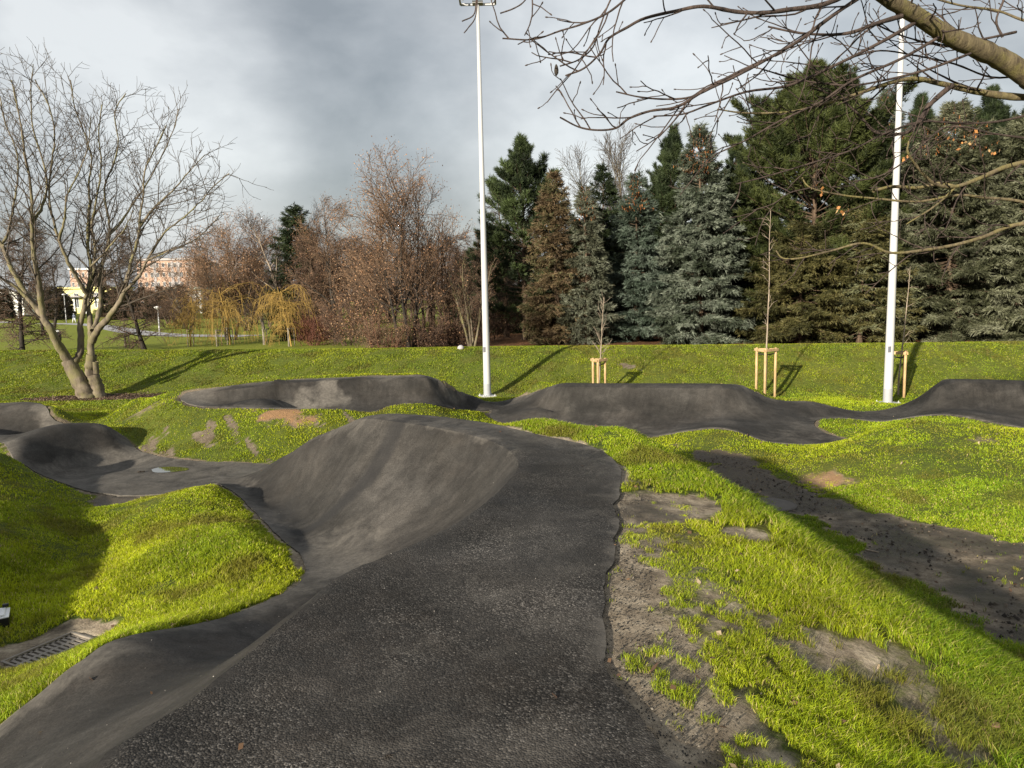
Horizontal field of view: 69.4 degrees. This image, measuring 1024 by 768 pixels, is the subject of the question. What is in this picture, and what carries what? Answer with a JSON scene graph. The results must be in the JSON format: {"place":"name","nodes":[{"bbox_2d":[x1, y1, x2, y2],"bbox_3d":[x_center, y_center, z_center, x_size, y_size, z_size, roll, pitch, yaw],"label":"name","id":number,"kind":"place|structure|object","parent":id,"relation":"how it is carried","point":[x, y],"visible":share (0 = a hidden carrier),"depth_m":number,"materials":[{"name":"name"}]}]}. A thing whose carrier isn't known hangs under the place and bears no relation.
{"place":"outdoors","nodes":[
{"label":"outdoors","id":0,"kind":"place"},
{"bbox_2d":[0,321,255,336],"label":"path","id":1,"kind":"structure","parent":0,"point":[134,330],"depth_m":80.09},
{"bbox_2d":[155,306,160,334],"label":"park lamp","id":2,"kind":"object","parent":1,"relation":"on","point":[158,319],"visible":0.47,"depth_m":71.66,"materials":[{"name":"metal"}]},
{"bbox_2d":[0,300,1023,767],"bbox_3d":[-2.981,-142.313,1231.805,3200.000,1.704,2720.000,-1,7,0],"label":"ground","id":3,"kind":"structure","parent":0,"point":[856,652],"depth_m":9.69,"materials":[{"name":"plant"}]},
{"bbox_2d":[0,603,10,627],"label":"ground light","id":4,"kind":"object","parent":3,"relation":"on","point":[5,616],"visible":0.94,"depth_m":6.78,"materials":[{"name":"black plastic"}]},
{"bbox_2d":[0,290,17,318],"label":"thuja","id":5,"kind":"object","parent":3,"relation":"on","point":[12,312],"visible":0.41,"depth_m":155.03,"materials":[{"name":"green plant"}]},
{"bbox_2d":[0,291,36,314],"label":"building","id":6,"kind":"structure","parent":3,"relation":"on","point":[15,300],"depth_m":163.92,"materials":[{"name":"white paint"}]},
{"bbox_2d":[0,213,72,349],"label":"larch tree","id":7,"kind":"object","parent":3,"relation":"on","point":[22,326],"visible":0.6,"depth_m":47.84,"materials":[{"name":"brown plant"}]},
{"bbox_2d":[0,230,81,334],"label":"ash tree","id":8,"kind":"object","parent":3,"relation":"on","point":[55,293],"visible":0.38,"depth_m":79.55,"materials":[{"name":"brown plant"}]},
{"bbox_2d":[34,290,51,319],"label":"thuja","id":9,"kind":"object","parent":3,"relation":"on","point":[45,307],"visible":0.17,"depth_m":148.78,"materials":[{"name":"green plant"}]},
{"bbox_2d":[0,631,92,666],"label":"drain grate","id":10,"kind":"object","parent":3,"relation":"on","point":[48,649],"visible":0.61,"depth_m":6.41,"materials":[{"name":"metal"}]},
{"bbox_2d":[47,286,58,303],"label":"thuja","id":11,"kind":"object","parent":3,"relation":"on","point":[51,293],"visible":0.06,"depth_m":155.05,"materials":[{"name":"green plant"}]},
{"bbox_2d":[49,285,72,319],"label":"thuja","id":12,"kind":"object","parent":3,"relation":"on","point":[60,310],"visible":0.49,"depth_m":149.32,"materials":[{"name":"green plant"}]},
{"bbox_2d":[66,295,76,315],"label":"thuja","id":13,"kind":"object","parent":3,"relation":"on","point":[71,307],"visible":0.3,"depth_m":156.03,"materials":[{"name":"green plant"}]},
{"bbox_2d":[68,268,106,286],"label":"apartment block","id":14,"kind":"structure","parent":3,"relation":"on","point":[74,284],"depth_m":326.35,"materials":[{"name":"white paint"}]},
{"bbox_2d":[19,392,165,400],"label":"bark mulch","id":15,"kind":"object","parent":3,"relation":"on","point":[121,396],"visible":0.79,"depth_m":24.17,"materials":[{"name":"brown plant"}]},
{"bbox_2d":[61,286,134,313],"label":"building","id":16,"kind":"structure","parent":3,"relation":"on","point":[77,304],"depth_m":170.53,"materials":[{"name":"yellow paint"}]},
{"bbox_2d":[74,293,79,307],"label":"window","id":17,"kind":"structure","parent":16,"relation":"in","point":[77,298],"depth_m":170.65,"materials":[{"name":"white paint"}]},
{"bbox_2d":[95,283,112,316],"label":"thuja","id":18,"kind":"object","parent":3,"relation":"on","point":[104,290],"visible":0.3,"depth_m":154.95,"materials":[{"name":"green plant"}]},
{"bbox_2d":[105,289,129,319],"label":"thuja","id":19,"kind":"object","parent":3,"relation":"on","point":[110,306],"visible":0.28,"depth_m":146.10,"materials":[{"name":"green plant"}]},
{"bbox_2d":[125,290,136,316],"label":"thuja","id":20,"kind":"object","parent":3,"relation":"on","point":[131,300],"visible":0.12,"depth_m":156.54,"materials":[{"name":"green plant"}]},
{"bbox_2d":[0,36,270,398],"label":"walnut tree","id":21,"kind":"object","parent":3,"relation":"on","point":[84,387],"visible":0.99,"depth_m":23.37,"materials":[{"name":"beige plant"}]},
{"bbox_2d":[133,286,146,318],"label":"thuja","id":22,"kind":"object","parent":3,"relation":"on","point":[140,300],"visible":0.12,"depth_m":149.15,"materials":[{"name":"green plant"}]},
{"bbox_2d":[95,226,185,349],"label":"larch tree","id":23,"kind":"object","parent":3,"relation":"on","point":[134,314],"visible":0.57,"depth_m":49.27,"materials":[{"name":"brown plant"}]},
{"bbox_2d":[142,291,161,319],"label":"thuja","id":24,"kind":"object","parent":3,"relation":"on","point":[151,306],"visible":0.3,"depth_m":146.95,"materials":[{"name":"green plant"}]},
{"bbox_2d":[152,284,163,303],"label":"thuja","id":25,"kind":"object","parent":3,"relation":"on","point":[156,288],"visible":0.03,"depth_m":149.64,"materials":[{"name":"green plant"}]},
{"bbox_2d":[159,287,179,319],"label":"thuja","id":26,"kind":"object","parent":3,"relation":"on","point":[162,309],"visible":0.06,"depth_m":145.37,"materials":[{"name":"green plant"}]},
{"bbox_2d":[136,258,208,308],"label":"apartment block","id":27,"kind":"structure","parent":3,"relation":"on","point":[166,261],"depth_m":296.49,"materials":[{"name":"orange paint"}]},
{"bbox_2d":[137,249,217,327],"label":"ash tree","id":28,"kind":"object","parent":3,"relation":"on","point":[169,295],"visible":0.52,"depth_m":94.30,"materials":[{"name":"brown plant"}]},
{"bbox_2d":[154,312,201,328],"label":"shrub","id":29,"kind":"object","parent":3,"relation":"on","point":[171,322],"visible":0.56,"depth_m":91.39,"materials":[{"name":"brown plant"}]},
{"bbox_2d":[167,287,209,312],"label":"pavilion","id":30,"kind":"structure","parent":3,"relation":"on","point":[199,298],"depth_m":188.84,"materials":[{"name":"white paint"}]},
{"bbox_2d":[187,329,193,346],"bbox_3d":[-23.006,-3.211,52.725,0.574,1.470,0.533,-1,7,0],"label":"tree stake frame","id":31,"kind":"object","parent":3,"relation":"on","point":[187,337],"visible":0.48,"depth_m":52.67,"materials":[{"name":"brown wood"}]},
{"bbox_2d":[162,296,223,345],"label":"willow tree","id":32,"kind":"object","parent":3,"relation":"on","point":[187,316],"visible":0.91,"depth_m":52.32,"materials":[{"name":"plant"}]},
{"bbox_2d":[202,295,217,318],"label":"thuja","id":33,"kind":"object","parent":3,"relation":"on","point":[209,312],"visible":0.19,"depth_m":145.58,"materials":[{"name":"green plant"}]},
{"bbox_2d":[215,330,221,346],"bbox_3d":[-20.629,-3.117,51.892,0.529,1.380,0.491,-1,7,0],"label":"tree stake frame","id":34,"kind":"object","parent":3,"relation":"on","point":[216,332],"visible":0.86,"depth_m":51.78,"materials":[{"name":"brown wood"}]},
{"bbox_2d":[169,281,272,346],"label":"willow tree","id":35,"kind":"object","parent":3,"relation":"on","point":[226,321],"visible":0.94,"depth_m":53.25,"materials":[{"name":"plant"}]},
{"bbox_2d":[162,202,295,339],"bbox_3d":[-22.948,-9.185,60.245,11.399,11.360,7.856,-1,7,0],"label":"maple tree","id":36,"kind":"object","parent":3,"relation":"on","point":[224,261],"visible":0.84,"depth_m":60.16,"materials":[{"name":"brown plant"}]},
{"bbox_2d":[226,327,233,344],"bbox_3d":[-20.569,-3.378,53.718,0.574,1.470,0.533,-1,7,0],"label":"tree stake frame","id":37,"kind":"object","parent":3,"relation":"on","point":[227,334],"visible":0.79,"depth_m":53.70,"materials":[{"name":"brown wood"}]},
{"bbox_2d":[206,262,263,304],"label":"apartment block","id":38,"kind":"structure","parent":3,"relation":"on","point":[220,273],"depth_m":306.31,"materials":[{"name":"white paint"}]},
{"bbox_2d":[214,263,269,330],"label":"ash tree","id":39,"kind":"object","parent":3,"relation":"on","point":[248,310],"visible":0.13,"depth_m":79.19,"materials":[{"name":"brown plant"}]},
{"bbox_2d":[214,238,282,328],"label":"ash tree","id":40,"kind":"object","parent":3,"relation":"on","point":[262,322],"visible":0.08,"depth_m":84.10,"materials":[{"name":"brown plant"}]},
{"bbox_2d":[262,329,267,344],"bbox_3d":[-17.716,-3.271,52.900,0.426,1.330,0.395,-1,7,0],"label":"tree stake frame","id":41,"kind":"object","parent":3,"relation":"on","point":[263,335],"visible":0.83,"depth_m":52.84,"materials":[{"name":"brown wood"}]},
{"bbox_2d":[229,197,331,325],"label":"birch tree","id":42,"kind":"object","parent":3,"relation":"on","point":[275,282],"visible":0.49,"depth_m":58.26,"materials":[{"name":"brown plant"}]},
{"bbox_2d":[28,232,542,326],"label":"woodland","id":43,"kind":"object","parent":3,"relation":"on","point":[347,243],"visible":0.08,"depth_m":98.97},
{"bbox_2d":[247,284,326,346],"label":"willow tree","id":44,"kind":"object","parent":3,"relation":"on","point":[278,305],"visible":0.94,"depth_m":49.93,"materials":[{"name":"plant"}]},
{"bbox_2d":[287,328,294,346],"bbox_3d":[-15.057,-3.085,50.242,0.574,1.470,0.533,-1,7,0],"label":"tree stake frame","id":45,"kind":"object","parent":3,"relation":"on","point":[288,330],"visible":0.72,"depth_m":50.27,"materials":[{"name":"brown wood"}]},
{"bbox_2d":[260,201,336,340],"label":"spruce","id":46,"kind":"object","parent":3,"relation":"on","point":[288,221],"visible":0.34,"depth_m":58.27,"materials":[{"name":"green plant"}]},
{"bbox_2d":[286,307,346,345],"bbox_3d":[-13.220,-3.990,51.148,3.895,3.167,4.540,5,9,44],"label":"shrub","id":47,"kind":"object","parent":3,"relation":"on","point":[310,334],"visible":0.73,"depth_m":50.65,"materials":[{"name":"brown plant"}]},
{"bbox_2d":[283,194,356,341],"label":"oak tree","id":48,"kind":"object","parent":3,"relation":"on","point":[329,275],"visible":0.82,"depth_m":54.62,"materials":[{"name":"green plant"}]},
{"bbox_2d":[280,218,369,340],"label":"alder tree","id":49,"kind":"object","parent":3,"relation":"on","point":[305,258],"visible":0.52,"depth_m":55.69,"materials":[{"name":"brown plant"}]},
{"bbox_2d":[0,402,681,767],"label":"pump track","id":50,"kind":"structure","parent":3,"relation":"on","point":[426,479],"depth_m":4.04,"materials":[{"name":"asphalt"}]},
{"bbox_2d":[152,467,187,472],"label":"puddle","id":51,"kind":"object","parent":50,"relation":"on","point":[165,469],"visible":1,"depth_m":13.14,"materials":[{"name":"grey"}]},
{"bbox_2d":[22,468,621,767],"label":"grit","id":52,"kind":"object","parent":50,"relation":"on","point":[383,637],"visible":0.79,"depth_m":3.55,"materials":[{"name":"grey stone"}]},
{"bbox_2d":[313,294,377,345],"bbox_3d":[-11.205,-4.228,50.274,4.604,4.060,5.650,-4,7,-23],"label":"shrub","id":53,"kind":"object","parent":3,"relation":"on","point":[337,329],"visible":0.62,"depth_m":49.57,"materials":[{"name":"brown plant"}]},
{"bbox_2d":[316,277,408,347],"bbox_3d":[-9.273,-4.321,46.064,6.008,4.762,5.826,-1,7,0],"label":"shrub","id":54,"kind":"object","parent":3,"relation":"on","point":[382,310],"visible":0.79,"depth_m":46.00,"materials":[{"name":"brown plant"}]},
{"bbox_2d":[334,228,397,344],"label":"alder tree","id":55,"kind":"object","parent":3,"relation":"on","point":[360,285],"visible":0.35,"depth_m":48.98,"materials":[{"name":"brown plant"}]},
{"bbox_2d":[347,313,417,347],"bbox_3d":[-7.729,-3.119,44.568,4.070,2.403,3.704,-1,7,0],"label":"shrub","id":56,"kind":"object","parent":3,"relation":"on","point":[395,338],"visible":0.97,"depth_m":44.08,"materials":[{"name":"brown plant"}]},
{"bbox_2d":[322,135,480,347],"bbox_3d":[-7.192,-8.129,44.340,10.540,12.294,8.303,-8,9,-44],"label":"maple tree","id":57,"kind":"object","parent":3,"relation":"on","point":[385,205],"visible":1,"depth_m":43.82,"materials":[{"name":"brown plant"}]},
{"bbox_2d":[386,210,446,344],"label":"alder tree","id":58,"kind":"object","parent":3,"relation":"on","point":[431,311],"visible":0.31,"depth_m":48.41,"materials":[{"name":"brown plant"}]},
{"bbox_2d":[393,300,456,346],"bbox_3d":[-5.404,-3.653,45.393,4.115,3.302,4.871,-1,7,0],"label":"shrub","id":59,"kind":"object","parent":3,"relation":"on","point":[422,333],"visible":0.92,"depth_m":45.03,"materials":[{"name":"brown plant"}]},
{"bbox_2d":[424,312,481,346],"bbox_3d":[-3.643,-3.446,47.050,4.254,2.453,3.376,-1,7,0],"label":"shrub","id":60,"kind":"object","parent":3,"relation":"on","point":[452,333],"visible":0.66,"depth_m":46.60,"materials":[{"name":"brown plant"}]},
{"bbox_2d":[431,210,480,345],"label":"alder tree","id":61,"kind":"object","parent":3,"relation":"on","point":[447,302],"visible":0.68,"depth_m":47.72,"materials":[{"name":"brown plant"}]},
{"bbox_2d":[440,248,499,346],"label":"alder tree","id":62,"kind":"object","parent":3,"relation":"on","point":[470,338],"visible":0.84,"depth_m":45.54,"materials":[{"name":"beige plant"}]},
{"bbox_2d":[459,0,495,397],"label":"floodlight pole","id":63,"kind":"object","parent":3,"relation":"on","point":[486,353],"visible":0.97,"depth_m":21.66,"materials":[{"name":"white metal"}]},
{"bbox_2d":[455,237,509,336],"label":"larch tree","id":64,"kind":"object","parent":3,"relation":"on","point":[476,289],"visible":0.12,"depth_m":59.01,"materials":[{"name":"brown plant"}]},
{"bbox_2d":[470,293,522,340],"bbox_3d":[-1.019,-4.705,52.691,5.044,3.895,4.789,-1,7,0],"label":"shrub","id":65,"kind":"object","parent":3,"relation":"on","point":[493,317],"visible":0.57,"depth_m":52.59,"materials":[{"name":"brown plant"}]},
{"bbox_2d":[479,193,519,336],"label":"larch tree","id":66,"kind":"object","parent":3,"relation":"on","point":[510,282],"visible":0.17,"depth_m":56.29,"materials":[{"name":"brown plant"}]},
{"bbox_2d":[0,398,1022,767],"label":"fallen leaves","id":67,"kind":"object","parent":3,"relation":"on","point":[240,746],"visible":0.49,"depth_m":3.60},
{"bbox_2d":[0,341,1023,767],"bbox_3d":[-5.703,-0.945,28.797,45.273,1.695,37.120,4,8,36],"label":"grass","id":68,"kind":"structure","parent":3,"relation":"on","point":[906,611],"depth_m":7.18,"materials":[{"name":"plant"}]},
{"bbox_2d":[467,131,583,339],"bbox_3d":[0.822,-10.274,51.527,8.464,14.404,8.252,-1,7,0],"label":"pine","id":69,"kind":"object","parent":3,"relation":"on","point":[519,171],"visible":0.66,"depth_m":49.82,"materials":[{"name":"green plant"}]},
{"bbox_2d":[517,168,594,344],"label":"spruce","id":70,"kind":"object","parent":3,"relation":"on","point":[539,304],"visible":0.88,"depth_m":45.59,"materials":[{"name":"brown plant"}]},
{"bbox_2d":[552,182,624,344],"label":"spruce","id":71,"kind":"object","parent":3,"relation":"on","point":[594,268],"visible":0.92,"depth_m":44.97,"materials":[{"name":"green plant"}]},
{"bbox_2d":[590,358,607,382],"bbox_3d":[2.532,-0.014,21.317,0.486,1.467,0.476,-1,7,0],"label":"tree stake frame","id":72,"kind":"object","parent":3,"relation":"on","point":[597,360],"visible":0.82,"depth_m":21.32,"materials":[{"name":"brown wood"}]},
{"bbox_2d":[554,122,647,225],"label":"poplar tree","id":73,"kind":"object","parent":3,"relation":"on","point":[618,162],"visible":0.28,"depth_m":68.27,"materials":[{"name":"beige plant"}]},
{"bbox_2d":[592,290,610,382],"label":"sapling","id":74,"kind":"object","parent":3,"relation":"on","point":[602,320],"visible":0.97,"depth_m":21.17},
{"bbox_2d":[180,375,1023,444],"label":"pump track","id":75,"kind":"structure","parent":3,"relation":"on","point":[649,410],"depth_m":16.87,"materials":[{"name":"asphalt"}]},
{"bbox_2d":[576,162,631,339],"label":"spruce","id":76,"kind":"object","parent":3,"relation":"on","point":[600,176],"visible":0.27,"depth_m":49.51,"materials":[{"name":"green plant"}]},
{"bbox_2d":[598,170,674,342],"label":"spruce","id":77,"kind":"object","parent":3,"relation":"on","point":[636,263],"visible":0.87,"depth_m":46.47,"materials":[{"name":"green plant"}]},
{"bbox_2d":[626,179,697,333],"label":"spruce","id":78,"kind":"object","parent":3,"relation":"on","point":[663,206],"visible":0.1,"depth_m":53.86,"materials":[{"name":"green plant"}]},
{"bbox_2d":[629,122,708,286],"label":"pine","id":79,"kind":"object","parent":3,"relation":"on","point":[671,145],"visible":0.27,"depth_m":53.72,"materials":[{"name":"green plant"}]},
{"bbox_2d":[604,493,790,767],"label":"grit","id":80,"kind":"object","parent":3,"relation":"on","point":[654,695],"visible":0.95,"depth_m":3.37,"materials":[{"name":"gravel"}]},
{"bbox_2d":[644,120,756,344],"bbox_3d":[11.157,-8.683,44.337,6.732,14.060,7.996,-1,7,0],"label":"spruce","id":81,"kind":"object","parent":3,"relation":"on","point":[699,289],"visible":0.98,"depth_m":43.42,"materials":[{"name":"green plant"}]},
{"bbox_2d":[435,203,973,332],"bbox_3d":[22.195,-10.156,64.412,59.597,11.450,14.532,-1,7,0],"label":"spruce thicket","id":82,"kind":"object","parent":3,"relation":"on","point":[514,329],"visible":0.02,"depth_m":63.20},
{"bbox_2d":[711,133,749,276],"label":"pine","id":83,"kind":"object","parent":3,"relation":"on","point":[732,157],"visible":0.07,"depth_m":56.20,"materials":[{"name":"green plant"}]},
{"bbox_2d":[462,0,1023,293],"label":"overhanging tree","id":84,"kind":"object","parent":3,"relation":"on","point":[1007,63],"visible":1,"depth_m":5.69,"materials":[{"name":"brown plant"}]},
{"bbox_2d":[689,166,803,338],"bbox_3d":[15.701,-8.493,49.419,8.229,11.970,8.623,-1,7,0],"label":"spruce","id":85,"kind":"object","parent":3,"relation":"on","point":[737,283],"visible":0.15,"depth_m":48.07,"materials":[{"name":"green plant"}]},
{"bbox_2d":[729,136,793,320],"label":"spruce","id":86,"kind":"object","parent":3,"relation":"on","point":[769,191],"depth_m":51.06,"materials":[{"name":"green plant"}]},
{"bbox_2d":[754,347,778,396],"bbox_3d":[7.169,-0.198,20.712,0.609,1.630,0.647,-1,7,0],"label":"tree stake frame","id":87,"kind":"object","parent":3,"relation":"on","point":[764,350],"visible":0.88,"depth_m":20.72,"materials":[{"name":"brown wood"}]},
{"bbox_2d":[761,207,775,386],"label":"sapling","id":88,"kind":"object","parent":3,"relation":"on","point":[767,314],"visible":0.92,"depth_m":20.40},
{"bbox_2d":[759,497,796,511],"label":"puddle","id":89,"kind":"object","parent":3,"relation":"on","point":[789,506],"visible":0.55,"depth_m":10.36,"materials":[{"name":"liquid"}]},
{"bbox_2d":[730,218,874,343],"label":"spruce","id":90,"kind":"object","parent":3,"relation":"on","point":[798,326],"visible":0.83,"depth_m":41.04,"materials":[{"name":"green plant"}]},
{"bbox_2d":[659,339,968,344],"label":"leaf litter","id":91,"kind":"object","parent":3,"relation":"on","point":[852,342],"visible":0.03,"depth_m":42.97,"materials":[{"name":"brown plant"}]},
{"bbox_2d":[721,57,936,339],"bbox_3d":[18.654,-11.183,45.136,12.768,16.949,12.782,-1,7,0],"label":"pine","id":92,"kind":"object","parent":3,"relation":"on","point":[774,148],"visible":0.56,"depth_m":42.45,"materials":[{"name":"green plant"}]},
{"bbox_2d":[807,64,894,285],"bbox_3d":[21.685,-11.904,48.079,6.101,17.568,5.988,-1,7,0],"label":"pine","id":93,"kind":"object","parent":3,"relation":"on","point":[830,199],"visible":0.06,"depth_m":46.92,"materials":[{"name":"green plant"}]},
{"bbox_2d":[700,455,1023,639],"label":"mud clods","id":94,"kind":"object","parent":3,"relation":"on","point":[989,603],"visible":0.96,"depth_m":8.71,"materials":[{"name":"brown soil"}]},
{"bbox_2d":[802,201,929,342],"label":"spruce","id":95,"kind":"object","parent":3,"relation":"on","point":[876,329],"visible":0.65,"depth_m":40.53,"materials":[{"name":"green plant"}]},
{"bbox_2d":[831,85,928,334],"bbox_3d":[24.819,-11.138,48.903,7.427,17.014,8.530,-1,7,0],"label":"spruce","id":96,"kind":"object","parent":3,"relation":"on","point":[903,129],"visible":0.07,"depth_m":48.06,"materials":[{"name":"green plant"}]},
{"bbox_2d":[876,18,904,402],"bbox_3d":[9.686,-5.515,18.609,1.230,12.132,0.561,-1,7,0],"label":"floodlight pole","id":97,"kind":"object","parent":3,"relation":"on","point":[889,356],"visible":0.88,"depth_m":18.82,"materials":[{"name":"grey metal"}]},
{"bbox_2d":[894,350,907,397],"bbox_3d":[10.953,-0.188,20.883,0.618,1.494,0.559,-1,7,0],"label":"tree stake frame","id":98,"kind":"object","parent":3,"relation":"on","point":[904,353],"visible":0.62,"depth_m":20.68,"materials":[{"name":"brown wood"}]},
{"bbox_2d":[857,166,956,335],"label":"spruce","id":99,"kind":"object","parent":3,"relation":"on","point":[913,191],"visible":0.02,"depth_m":45.49,"materials":[{"name":"green plant"}]},
{"bbox_2d":[897,268,918,394],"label":"sapling","id":100,"kind":"object","parent":3,"relation":"on","point":[898,384],"visible":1,"depth_m":20.71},
{"bbox_2d":[889,89,960,260],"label":"pine","id":101,"kind":"object","parent":3,"relation":"on","point":[917,104],"visible":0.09,"depth_m":54.70,"materials":[{"name":"green plant"}]},
{"bbox_2d":[868,97,1023,341],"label":"spruce","id":102,"kind":"object","parent":3,"relation":"on","point":[977,268],"visible":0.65,"depth_m":41.51,"materials":[{"name":"green plant"}]},
{"bbox_2d":[923,112,1023,341],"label":"spruce","id":103,"kind":"object","parent":3,"relation":"on","point":[1013,148],"visible":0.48,"depth_m":41.20,"materials":[{"name":"green plant"}]},
{"bbox_2d":[943,83,1022,253],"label":"pine","id":104,"kind":"object","parent":3,"relation":"on","point":[997,109],"visible":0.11,"depth_m":54.27,"materials":[{"name":"green plant"}]},
{"bbox_2d":[983,719,999,728],"bbox_3d":[2.218,1.572,3.417,0.065,0.015,0.034,2,8,28],"label":"bark piece","id":105,"kind":"object","parent":3,"relation":"on","point":[996,724],"visible":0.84,"depth_m":3.41,"materials":[{"name":"brown wood"}]},
{"bbox_2d":[0,0,1023,298],"label":"sky","id":106,"kind":"structure","parent":0,"point":[302,87],"materials":[{"name":"grey"}]}
]}

